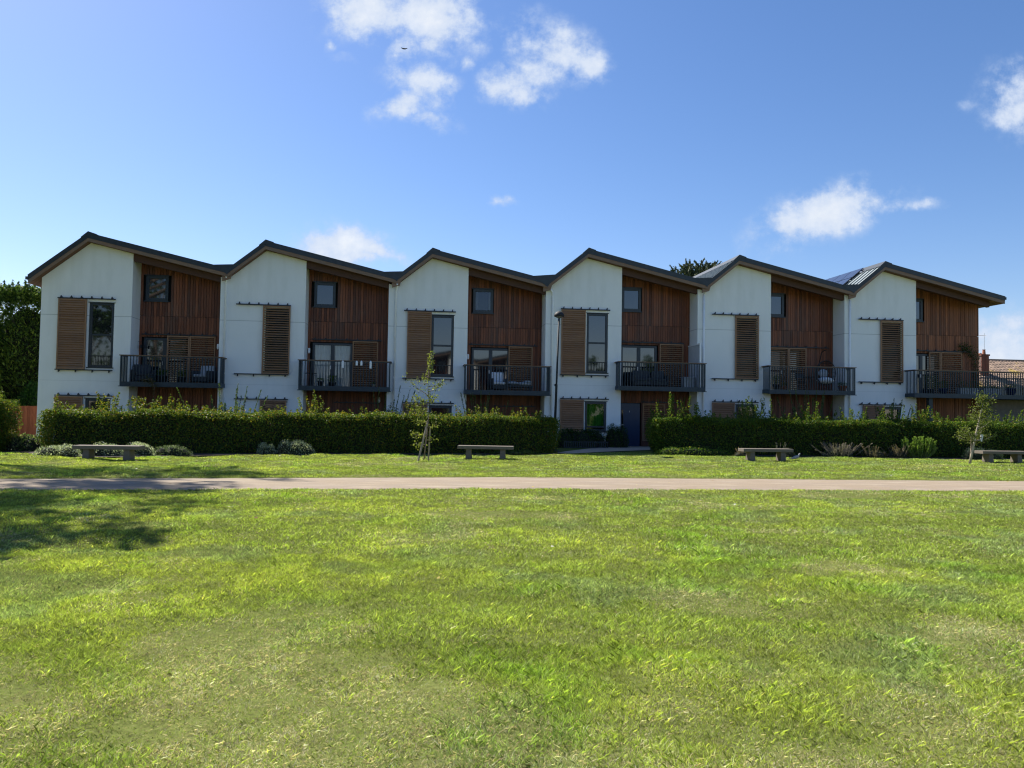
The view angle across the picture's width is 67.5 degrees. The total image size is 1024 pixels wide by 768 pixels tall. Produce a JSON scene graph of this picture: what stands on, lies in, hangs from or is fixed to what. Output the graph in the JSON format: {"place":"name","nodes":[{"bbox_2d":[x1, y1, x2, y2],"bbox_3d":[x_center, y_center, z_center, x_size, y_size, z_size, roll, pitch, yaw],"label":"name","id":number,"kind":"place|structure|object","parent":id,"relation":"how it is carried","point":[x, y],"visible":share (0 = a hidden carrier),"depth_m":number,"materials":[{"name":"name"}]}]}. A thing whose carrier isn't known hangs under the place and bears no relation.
{"place":"outdoors","nodes":[
{"label":"outdoors","id":0,"kind":"place"},
{"bbox_2d":[0,442,1023,767],"bbox_3d":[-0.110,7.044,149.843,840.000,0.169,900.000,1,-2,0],"label":"lawn","id":1,"kind":"structure","parent":0,"point":[122,726],"depth_m":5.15,"materials":[{"name":"green plant"}]},
{"bbox_2d":[0,280,41,405],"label":"conifer tree","id":2,"kind":"object","parent":1,"relation":"on","point":[19,347],"visible":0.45,"depth_m":39.97,"materials":[{"name":"green plant"}]},
{"bbox_2d":[6,406,36,436],"bbox_3d":[-22.962,1.897,35.364,5.368,1.860,0.132,1,-2,-6],"label":"wooden fence","id":3,"kind":"object","parent":1,"relation":"on","point":[29,418],"visible":0.15,"depth_m":35.38,"materials":[{"name":"brown wood"}]},
{"bbox_2d":[16,378,37,405],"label":"laurel bush","id":4,"kind":"object","parent":1,"relation":"on","point":[30,398],"visible":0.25,"depth_m":38.33,"materials":[{"name":"green plant"}]},
{"bbox_2d":[72,445,144,460],"bbox_3d":[-11.883,2.049,22.584,1.900,0.475,0.460,1,-2,-3],"label":"park bench","id":5,"kind":"object","parent":1,"relation":"on","point":[128,452],"visible":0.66,"depth_m":22.40,"materials":[{"name":"grey wood"}]},
{"bbox_2d":[25,231,232,440],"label":"terraced house","id":6,"kind":"structure","parent":1,"relation":"on","point":[109,306],"depth_m":33.14,"materials":[{"name":"white paint"}]},
{"bbox_2d":[85,398,111,409],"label":"window","id":7,"kind":"structure","parent":6,"relation":"in","point":[90,402],"depth_m":32.97,"materials":[{"name":"clear glass"}]},
{"bbox_2d":[86,302,114,368],"bbox_3d":[-17.730,-2.102,33.081,1.100,2.860,0.145,1,-2,-7],"label":"window","id":8,"kind":"structure","parent":6,"relation":"in","point":[101,322],"depth_m":33.11,"materials":[{"name":"clear glass"}]},
{"bbox_2d":[131,364,154,381],"bbox_3d":[-16.104,-0.438,33.443,0.900,0.830,0.700,2,-3,-36],"label":"patio armchair","id":9,"kind":"object","parent":6,"relation":"on","point":[147,372],"visible":0.56,"depth_m":33.37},
{"bbox_2d":[140,374,158,407],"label":"climbing plant","id":10,"kind":"object","parent":6,"relation":"hanging from","point":[150,381],"visible":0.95,"depth_m":32.42,"materials":[{"name":"green plant"}]},
{"bbox_2d":[144,274,169,301],"bbox_3d":[-15.911,-4.282,34.365,1.060,1.215,0.145,1,-2,-7],"label":"window","id":11,"kind":"structure","parent":6,"relation":"in","point":[157,286],"depth_m":34.38,"materials":[{"name":"clear glass"}]},
{"bbox_2d":[156,369,168,381],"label":"potted plant","id":12,"kind":"object","parent":6,"relation":"on","point":[162,375],"visible":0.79,"depth_m":32.83,"materials":[{"name":"green plant"}]},
{"bbox_2d":[143,338,186,381],"bbox_3d":[-15.569,-0.993,34.325,1.800,2.130,0.150,1,-2,-7],"label":"balcony door","id":13,"kind":"structure","parent":6,"relation":"in","point":[153,346],"depth_m":34.33,"materials":[{"name":"clear glass"}]},
{"bbox_2d":[176,370,187,382],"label":"potted plant","id":14,"kind":"object","parent":6,"relation":"on","point":[181,377],"visible":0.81,"depth_m":32.90,"materials":[{"name":"green plant"}]},
{"bbox_2d":[191,366,216,382],"bbox_3d":[-13.512,-0.389,33.677,0.850,0.830,0.700,0,-2,16],"label":"patio armchair","id":15,"kind":"object","parent":6,"relation":"on","point":[201,378],"visible":0.68,"depth_m":33.45,"materials":[{"name":"grey fabric"}]},
{"bbox_2d":[217,239,402,415],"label":"terraced house","id":16,"kind":"structure","parent":1,"relation":"on","point":[283,308],"depth_m":34.08,"materials":[{"name":"white wood"}]},
{"bbox_2d":[261,401,284,411],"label":"window","id":17,"kind":"structure","parent":16,"relation":"in","point":[261,401],"depth_m":33.92,"materials":[{"name":"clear glass"}]},
{"bbox_2d":[265,309,288,372],"bbox_3d":[-10.429,-1.928,34.022,1.100,2.860,0.145,1,-2,-7],"label":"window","id":18,"kind":"structure","parent":16,"relation":"in","point":[266,309],"depth_m":34.04,"materials":[{"name":"glass"}]},
{"bbox_2d":[317,378,324,385],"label":"potted plant","id":19,"kind":"object","parent":16,"relation":"on","point":[320,381],"visible":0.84,"depth_m":33.62,"materials":[{"name":"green plant"}]},
{"bbox_2d":[314,345,330,385],"bbox_3d":[-8.736,-0.819,35.332,0.700,1.940,0.093,1,-2,-7],"label":"curtain","id":20,"kind":"object","parent":16,"relation":"hanging from","point":[322,352],"visible":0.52,"depth_m":35.34,"materials":[{"name":"white fabric"}]},
{"bbox_2d":[313,281,336,307],"bbox_3d":[-8.615,-4.108,35.307,1.060,1.215,0.145,1,-2,-7],"label":"window","id":21,"kind":"structure","parent":16,"relation":"in","point":[324,293],"depth_m":35.33,"materials":[{"name":"grey glass"}]},
{"bbox_2d":[327,375,336,385],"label":"potted plant","id":22,"kind":"object","parent":16,"relation":"on","point":[332,380],"visible":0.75,"depth_m":33.73,"materials":[{"name":"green plant"}]},
{"bbox_2d":[312,343,352,385],"bbox_3d":[-8.273,-0.819,35.266,1.800,2.130,0.150,1,-2,-7],"label":"balcony door","id":23,"kind":"structure","parent":16,"relation":"in","point":[332,344],"depth_m":35.28,"materials":[{"name":"grey metal"}]},
{"bbox_2d":[335,346,349,385],"bbox_3d":[-7.844,-0.800,35.447,0.700,1.940,0.094,1,-2,-7],"label":"curtain","id":24,"kind":"object","parent":16,"relation":"hanging from","point":[342,352],"visible":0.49,"depth_m":35.45,"materials":[{"name":"white fabric"}]},
{"bbox_2d":[417,422,427,460],"bbox_3d":[-2.859,1.848,24.562,0.357,1.256,0.068,2,-2,-27],"label":"tree stake","id":25,"kind":"object","parent":1,"relation":"on","point":[424,434],"visible":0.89,"depth_m":24.54,"materials":[{"name":"brown wood"}]},
{"bbox_2d":[402,350,444,459],"bbox_3d":[-2.826,0.669,24.749,1.463,3.574,0.462,1,-2,0],"label":"young tree","id":26,"kind":"object","parent":1,"relation":"on","point":[423,401],"visible":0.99,"depth_m":24.74,"materials":[{"name":"green plant"}]},
{"bbox_2d":[428,428,430,459],"bbox_3d":[-2.680,1.931,24.820,0.052,1.108,0.213,2,-2,-22],"label":"tree stake","id":27,"kind":"object","parent":1,"relation":"on","point":[429,442],"visible":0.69,"depth_m":24.81,"materials":[{"name":"brown wood"}]},
{"bbox_2d":[386,248,555,415],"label":"terraced house","id":28,"kind":"structure","parent":1,"relation":"on","point":[432,302],"depth_m":35.02,"materials":[{"name":"white paint"}]},
{"bbox_2d":[429,405,452,415],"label":"window","id":29,"kind":"structure","parent":28,"relation":"in","point":[443,409],"depth_m":34.86,"materials":[{"name":"grey glass"}]},
{"bbox_2d":[431,314,454,376],"bbox_3d":[-3.177,-1.735,34.957,1.100,2.860,0.145,1,-2,-7],"label":"window","id":30,"kind":"structure","parent":28,"relation":"in","point":[442,335],"depth_m":34.98,"materials":[{"name":"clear glass"}]},
{"bbox_2d":[472,288,494,313],"bbox_3d":[-1.363,-3.914,36.242,1.060,1.215,0.145,1,-2,-7],"label":"window","id":31,"kind":"structure","parent":28,"relation":"in","point":[475,290],"depth_m":36.21,"materials":[{"name":"grey glass"}]},
{"bbox_2d":[471,348,508,389],"bbox_3d":[-1.020,-0.626,36.202,1.800,2.130,0.150,1,-2,-7],"label":"balcony door","id":32,"kind":"structure","parent":28,"relation":"in","point":[480,356],"depth_m":36.21,"materials":[{"name":"clear glass"}]},
{"bbox_2d":[489,372,506,389],"bbox_3d":[-0.636,-0.094,35.238,0.750,0.900,0.700,1,-2,-13],"label":"patio armchair","id":33,"kind":"object","parent":28,"relation":"on","point":[502,381],"visible":0.59,"depth_m":35.05,"materials":[{"name":"white fabric"}]},
{"bbox_2d":[505,381,531,390],"bbox_3d":[0.290,0.103,35.301,1.300,0.540,0.600,1,-2,-7],"label":"deck lounger","id":34,"kind":"object","parent":28,"relation":"on","point":[516,384],"visible":0.73,"depth_m":35.11,"materials":[{"name":"grey fabric"}]},
{"bbox_2d":[458,445,513,458],"bbox_3d":[-0.897,2.352,26.211,1.900,0.475,0.460,1,-2,2],"label":"park bench","id":35,"kind":"object","parent":1,"relation":"on","point":[469,448],"visible":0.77,"depth_m":26.00,"materials":[{"name":"grey wood"}]},
{"bbox_2d":[0,449,1023,459],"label":"flower bed","id":36,"kind":"object","parent":1,"relation":"on","point":[195,454],"visible":0.2,"depth_m":27.98,"materials":[{"name":"brown plant"}]},
{"bbox_2d":[0,390,23,450],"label":"beech hedge","id":37,"kind":"object","parent":36,"relation":"on","point":[6,412],"visible":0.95,"depth_m":25.84,"materials":[{"name":"green plant"}]},
{"bbox_2d":[0,432,41,450],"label":"broadleaf shrub","id":38,"kind":"object","parent":36,"relation":"on","point":[25,443],"visible":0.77,"depth_m":25.97,"materials":[{"name":"green plant"}]},
{"bbox_2d":[32,443,81,456],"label":"silver shrub","id":39,"kind":"object","parent":36,"relation":"on","point":[63,450],"visible":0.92,"depth_m":23.61,"materials":[{"name":"green plant"}]},
{"bbox_2d":[93,441,123,455],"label":"silver shrub","id":40,"kind":"object","parent":36,"relation":"on","point":[99,452],"visible":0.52,"depth_m":24.12,"materials":[{"name":"green plant"}]},
{"bbox_2d":[126,441,156,456],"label":"silver shrub","id":41,"kind":"object","parent":36,"relation":"on","point":[147,451],"visible":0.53,"depth_m":24.55,"materials":[{"name":"green plant"}]},
{"bbox_2d":[153,445,192,456],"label":"silver shrub","id":42,"kind":"object","parent":36,"relation":"on","point":[169,450],"visible":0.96,"depth_m":24.87,"materials":[{"name":"green plant"}]},
{"bbox_2d":[177,383,282,412],"bbox_3d":[-10.510,1.857,28.594,3.622,3.844,1.298,1,-2,-9],"label":"garden shrub","id":43,"kind":"object","parent":36,"relation":"on","point":[225,408],"visible":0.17,"depth_m":28.43,"materials":[{"name":"green plant"}]},
{"bbox_2d":[256,442,276,454],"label":"silver shrub","id":44,"kind":"object","parent":36,"relation":"on","point":[264,449],"visible":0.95,"depth_m":26.34,"materials":[{"name":"green plant"}]},
{"bbox_2d":[277,439,315,455],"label":"silver shrub","id":45,"kind":"object","parent":36,"relation":"on","point":[298,448],"visible":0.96,"depth_m":26.52,"materials":[{"name":"green plant"}]},
{"bbox_2d":[35,390,561,453],"bbox_3d":[-6.984,1.378,27.961,18.333,2.369,1.634,1,-2,-15],"label":"beech hedge","id":46,"kind":"object","parent":36,"relation":"on","point":[207,431],"visible":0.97,"depth_m":27.46,"materials":[{"name":"green plant"}]},
{"bbox_2d":[346,386,414,416],"bbox_3d":[-5.317,2.052,30.503,3.499,4.025,1.347,1,-2,-4],"label":"garden shrub","id":47,"kind":"object","parent":36,"relation":"on","point":[395,410],"visible":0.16,"depth_m":30.49,"materials":[{"name":"green plant"}]},
{"bbox_2d":[460,391,508,415],"bbox_3d":[-1.010,2.112,31.123,2.064,3.749,1.225,0,-2,16],"label":"garden shrub","id":48,"kind":"object","parent":36,"relation":"on","point":[474,412],"visible":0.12,"depth_m":31.08,"materials":[{"name":"green plant"}]},
{"bbox_2d":[490,449,540,454],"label":"ground cover plant","id":49,"kind":"object","parent":36,"relation":"on","point":[519,452],"visible":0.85,"depth_m":28.55,"materials":[{"name":"green plant"}]},
{"bbox_2d":[553,311,563,449],"bbox_3d":[1.932,-0.135,32.027,0.430,5.856,0.423,1,-2,0],"label":"street lamp","id":50,"kind":"object","parent":36,"relation":"on","point":[558,314],"visible":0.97,"depth_m":32.00,"materials":[{"name":"grey metal"}]},
{"bbox_2d":[653,446,733,455],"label":"ground cover plant","id":51,"kind":"object","parent":36,"relation":"on","point":[694,451],"visible":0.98,"depth_m":29.89,"materials":[{"name":"green plant"}]},
{"bbox_2d":[733,398,785,418],"bbox_3d":[10.508,2.460,33.329,2.574,3.732,1.094,1,-2,-9],"label":"garden shrub","id":52,"kind":"object","parent":36,"relation":"on","point":[752,410],"visible":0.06,"depth_m":33.35,"materials":[{"name":"green plant"}]},
{"bbox_2d":[777,389,832,421],"bbox_3d":[12.757,2.358,33.349,2.388,4.287,1.922,1,-2,0],"label":"garden shrub","id":53,"kind":"object","parent":36,"relation":"on","point":[820,412],"visible":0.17,"depth_m":33.52,"materials":[{"name":"green plant"}]},
{"bbox_2d":[644,392,1023,457],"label":"beech hedge","id":54,"kind":"object","parent":36,"relation":"on","point":[713,432],"visible":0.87,"depth_m":31.20,"materials":[{"name":"green plant"}]},
{"bbox_2d":[811,441,872,456],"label":"lavender bush","id":55,"kind":"object","parent":36,"relation":"on","point":[835,451],"visible":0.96,"depth_m":30.36,"materials":[{"name":"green plant"}]},
{"bbox_2d":[857,445,884,457],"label":"lavender bush","id":56,"kind":"object","parent":36,"relation":"on","point":[875,453],"visible":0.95,"depth_m":30.38,"materials":[{"name":"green plant"}]},
{"bbox_2d":[866,398,912,423],"bbox_3d":[16.695,2.435,33.242,3.052,3.705,1.226,1,-2,-8],"label":"garden shrub","id":57,"kind":"object","parent":36,"relation":"on","point":[892,408],"visible":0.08,"depth_m":33.23,"materials":[{"name":"green plant"}]},
{"bbox_2d":[882,444,908,457],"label":"lavender bush","id":58,"kind":"object","parent":36,"relation":"on","point":[897,453],"visible":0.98,"depth_m":30.52,"materials":[{"name":"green plant"}]},
{"bbox_2d":[901,436,937,457],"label":"rosemary bush","id":59,"kind":"object","parent":36,"relation":"on","point":[924,447],"visible":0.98,"depth_m":30.61,"materials":[{"name":"green plant"}]},
{"bbox_2d":[961,447,1004,459],"bbox_3d":[18.661,2.915,30.453,1.702,0.941,0.716,1,-2,0],"label":"blue grass mound","id":60,"kind":"object","parent":36,"relation":"on","point":[978,456],"depth_m":30.29,"materials":[{"name":"green plant"}]},
{"bbox_2d":[10,453,1013,578],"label":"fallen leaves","id":61,"kind":"object","parent":1,"relation":"on","point":[508,464],"visible":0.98,"depth_m":20.65,"materials":[{"name":"brown plant"}]},
{"bbox_2d":[556,427,595,447],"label":"evergreen shrub","id":62,"kind":"object","parent":1,"relation":"on","point":[582,437],"visible":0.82,"depth_m":34.93,"materials":[{"name":"green plant"}]},
{"bbox_2d":[584,428,606,446],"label":"evergreen shrub","id":63,"kind":"object","parent":1,"relation":"on","point":[597,437],"visible":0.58,"depth_m":35.27,"materials":[{"name":"green plant"}]},
{"bbox_2d":[604,423,629,447],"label":"evergreen shrub","id":64,"kind":"object","parent":1,"relation":"on","point":[618,438],"visible":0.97,"depth_m":35.45,"materials":[{"name":"green plant"}]},
{"bbox_2d":[540,248,711,445],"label":"terraced house","id":65,"kind":"structure","parent":1,"relation":"on","point":[621,319],"depth_m":35.95,"materials":[{"name":"white wood"}]},
{"bbox_2d":[587,404,603,425],"bbox_3d":[3.884,1.451,35.863,0.900,1.100,0.094,1,-2,-7],"label":"curtain","id":66,"kind":"object","parent":65,"relation":"hanging from","point":[595,413],"visible":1,"depth_m":35.86,"materials":[{"name":"green fabric"}]},
{"bbox_2d":[584,401,606,431],"bbox_3d":[3.892,1.525,35.763,1.110,1.455,0.145,1,-2,-7],"label":"window","id":67,"kind":"structure","parent":65,"relation":"in","point":[586,402],"depth_m":35.74,"materials":[{"name":"grey glass"}]},
{"bbox_2d":[585,312,608,373],"bbox_3d":[3.980,-1.904,35.893,1.100,2.860,0.145,1,-2,-7],"label":"window","id":68,"kind":"structure","parent":65,"relation":"in","point":[597,323],"depth_m":35.92,"materials":[{"name":"clear glass"}]},
{"bbox_2d":[621,403,639,445],"bbox_3d":[5.664,1.975,36.992,1.020,2.090,0.086,1,-2,-7],"label":"front door","id":69,"kind":"structure","parent":65,"relation":"in","point":[630,412],"depth_m":36.97,"materials":[{"name":"blue wood"}]},
{"bbox_2d":[622,287,641,312],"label":"window","id":70,"kind":"structure","parent":65,"relation":"in","point":[631,296],"depth_m":37.19,"materials":[{"name":"grey glass"}]},
{"bbox_2d":[621,345,656,385],"bbox_3d":[6.137,-0.794,37.137,1.800,2.130,0.150,1,-2,-7],"label":"balcony door","id":71,"kind":"structure","parent":65,"relation":"in","point":[628,352],"depth_m":37.16,"materials":[{"name":"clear glass"}]},
{"bbox_2d":[629,370,653,385],"bbox_3d":[6.118,-0.234,36.170,1.000,0.830,0.700,1,-2,-7],"label":"patio armchair","id":72,"kind":"object","parent":65,"relation":"on","point":[644,376],"visible":0.74,"depth_m":36.06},
{"bbox_2d":[651,371,668,386],"bbox_3d":[6.954,-0.215,36.329,0.800,0.830,0.700,1,-2,-2],"label":"patio armchair","id":73,"kind":"object","parent":65,"relation":"on","point":[660,377],"visible":0.59,"depth_m":36.09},
{"bbox_2d":[680,377,695,386],"bbox_3d":[8.390,-0.056,36.510,0.600,0.530,0.480,1,-2,-7],"label":"storage box","id":74,"kind":"object","parent":65,"relation":"on","point":[688,385],"visible":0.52,"depth_m":36.29,"materials":[{"name":"grey plastic"}]},
{"bbox_2d":[688,343,700,386],"bbox_3d":[8.713,-0.814,36.643,0.060,2.150,1.570,1,-2,-7],"label":"balcony privacy screen","id":75,"kind":"object","parent":65,"relation":"attached to","point":[694,353],"visible":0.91,"depth_m":36.46,"materials":[{"name":"white glass"}]},
{"bbox_2d":[669,258,721,276],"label":"monkey puzzle tree","id":76,"kind":"object","parent":1,"relation":"on","point":[687,269],"visible":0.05,"depth_m":62.51,"materials":[{"name":"green plant"}]},
{"bbox_2d":[734,447,745,455],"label":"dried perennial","id":77,"kind":"object","parent":1,"relation":"on","point":[739,453],"visible":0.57,"depth_m":29.53,"materials":[{"name":"brown plant"}]},
{"bbox_2d":[738,448,793,460],"bbox_3d":[9.081,2.552,27.431,1.900,0.475,0.460,1,-2,-9],"label":"park bench","id":78,"kind":"object","parent":1,"relation":"on","point":[780,454],"visible":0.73,"depth_m":27.29,"materials":[{"name":"grey wood"}]},
{"bbox_2d":[689,255,858,419],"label":"terraced house","id":79,"kind":"structure","parent":1,"relation":"on","point":[754,325],"depth_m":36.88,"materials":[{"name":"brown wood"}]},
{"bbox_2d":[735,404,756,417],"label":"window","id":80,"kind":"structure","parent":79,"relation":"in","point":[736,405],"depth_m":36.72,"materials":[{"name":"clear glass"}]},
{"bbox_2d":[736,318,756,377],"bbox_3d":[11.260,-1.733,36.832,1.100,2.860,0.145,1,-2,-7],"label":"shutter","id":81,"kind":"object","parent":79,"relation":"in","point":[737,318],"depth_m":36.86,"materials":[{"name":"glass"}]},
{"bbox_2d":[771,375,780,388],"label":"potted plant","id":82,"kind":"object","parent":79,"relation":"on","point":[776,382],"visible":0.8,"depth_m":36.43,"materials":[{"name":"green plant"}]},
{"bbox_2d":[771,293,785,317],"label":"window","id":83,"kind":"structure","parent":79,"relation":"in","point":[777,299],"depth_m":38.15,"materials":[{"name":"clear glass"}]},
{"bbox_2d":[771,350,798,389],"bbox_3d":[13.413,-0.624,38.074,1.800,2.130,0.150,1,-2,-7],"label":"balcony door","id":84,"kind":"structure","parent":79,"relation":"in","point":[771,350],"depth_m":38.13,"materials":[{"name":"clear glass"}]},
{"bbox_2d":[815,350,835,388],"bbox_3d":[15.273,-0.647,37.517,1.028,2.059,1.029,-1,-3,38],"label":"hanging egg chair","id":85,"kind":"object","parent":79,"relation":"on","point":[824,375],"visible":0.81,"depth_m":37.48,"materials":[{"name":"wicker"}]},
{"bbox_2d":[838,382,846,390],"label":"potted plant","id":86,"kind":"object","parent":79,"relation":"on","point":[843,386],"visible":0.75,"depth_m":36.91,"materials":[{"name":"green plant"}]},
{"bbox_2d":[776,442,794,457],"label":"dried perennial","id":87,"kind":"object","parent":1,"relation":"on","point":[789,454],"visible":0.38,"depth_m":29.62,"materials":[{"name":"brown plant"}]},
{"bbox_2d":[826,261,1023,424],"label":"terraced house","id":88,"kind":"structure","parent":1,"relation":"on","point":[899,333],"depth_m":37.86,"materials":[{"name":"white paint"}]},
{"bbox_2d":[882,323,899,380],"bbox_3d":[18.679,-1.581,37.791,1.100,2.860,0.145,1,-2,-7],"label":"shutter","id":89,"kind":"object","parent":88,"relation":"in","point":[882,323],"depth_m":37.82,"materials":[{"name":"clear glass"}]},
{"bbox_2d":[885,407,899,420],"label":"window","id":90,"kind":"structure","parent":88,"relation":"in","point":[886,408],"depth_m":37.71,"materials":[{"name":"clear glass"}]},
{"bbox_2d":[916,298,923,321],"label":"window","id":91,"kind":"structure","parent":88,"relation":"in","point":[919,301],"depth_m":39.12,"materials":[{"name":"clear glass"}]},
{"bbox_2d":[916,354,936,392],"bbox_3d":[20.835,-0.471,39.035,1.800,2.130,0.150,1,-2,-7],"label":"balcony door","id":92,"kind":"structure","parent":88,"relation":"in","point":[922,360],"depth_m":39.08,"materials":[{"name":"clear glass"}]},
{"bbox_2d":[925,375,937,392],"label":"potted plant","id":93,"kind":"object","parent":88,"relation":"on","point":[932,384],"visible":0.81,"depth_m":37.57,"materials":[{"name":"green plant"}]},
{"bbox_2d":[937,381,947,393],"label":"potted plant","id":94,"kind":"object","parent":88,"relation":"on","point":[942,388],"visible":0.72,"depth_m":37.59,"materials":[{"name":"green plant"}]},
{"bbox_2d":[956,381,977,393],"bbox_3d":[22.509,0.199,37.825,1.002,0.725,0.329,1,-2,-7],"label":"trough planter","id":95,"kind":"object","parent":88,"relation":"on","point":[968,389],"visible":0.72,"depth_m":37.69,"materials":[{"name":"green metal"}]},
{"bbox_2d":[955,340,982,387],"bbox_3d":[23.469,-0.727,39.241,1.705,3.036,0.352,1,-2,-7],"label":"climbing plant","id":96,"kind":"object","parent":88,"relation":"on","point":[969,350],"visible":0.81,"depth_m":39.25,"materials":[{"name":"green plant"}]},
{"bbox_2d":[979,381,1001,394],"bbox_3d":[23.698,0.222,37.982,1.001,0.729,0.330,1,-2,-7],"label":"trough planter","id":97,"kind":"object","parent":88,"relation":"on","point":[989,389],"visible":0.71,"depth_m":37.86,"materials":[{"name":"green plant"}]},
{"bbox_2d":[1005,384,1016,394],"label":"potted plant","id":98,"kind":"object","parent":88,"relation":"on","point":[1010,390],"visible":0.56,"depth_m":38.12,"materials":[{"name":"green plant"}]},
{"bbox_2d":[953,390,996,463],"bbox_3d":[16.341,1.530,27.005,1.408,2.633,0.917,1,-2,0],"label":"young tree","id":99,"kind":"object","parent":1,"relation":"on","point":[980,415],"visible":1,"depth_m":26.99,"materials":[{"name":"green plant"}]},
{"bbox_2d":[974,450,1023,462],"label":"park bench","id":100,"kind":"object","parent":1,"relation":"on","point":[1015,457],"visible":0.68,"depth_m":28.47,"materials":[{"name":"grey concrete"}]},
{"bbox_2d":[979,333,1023,390],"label":"neighbour house","id":101,"kind":"structure","parent":1,"relation":"on","point":[998,365],"depth_m":61.99,"materials":[{"name":"red brick"}]},
{"bbox_2d":[0,477,1023,491],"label":"path","id":102,"kind":"structure","parent":0,"point":[441,482],"depth_m":17.08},
{"bbox_2d":[0,0,1023,359],"label":"sky","id":103,"kind":"structure","parent":0,"point":[823,139],"materials":[{"name":"blue"}]},
{"bbox_2d":[558,446,649,453],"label":"footpath","id":104,"kind":"structure","parent":0,"point":[628,448],"depth_m":33.17,"materials":[{"name":"concrete"}]},
{"bbox_2d":[564,441,607,447],"bbox_3d":[3.301,2.694,34.046,2.000,0.270,0.020,1,-2,-7],"label":"railing","id":105,"kind":"object","parent":104,"relation":"on","point":[586,445],"visible":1,"depth_m":34.03,"materials":[{"name":"metal"}]},
{"bbox_2d":[796,374,806,388],"bbox_3d":[14.091,-0.070,37.250,0.411,0.890,0.515,1,-2,-7],"label":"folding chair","id":106,"kind":"object","parent":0,"point":[799,375],"visible":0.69,"depth_m":37.42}
]}

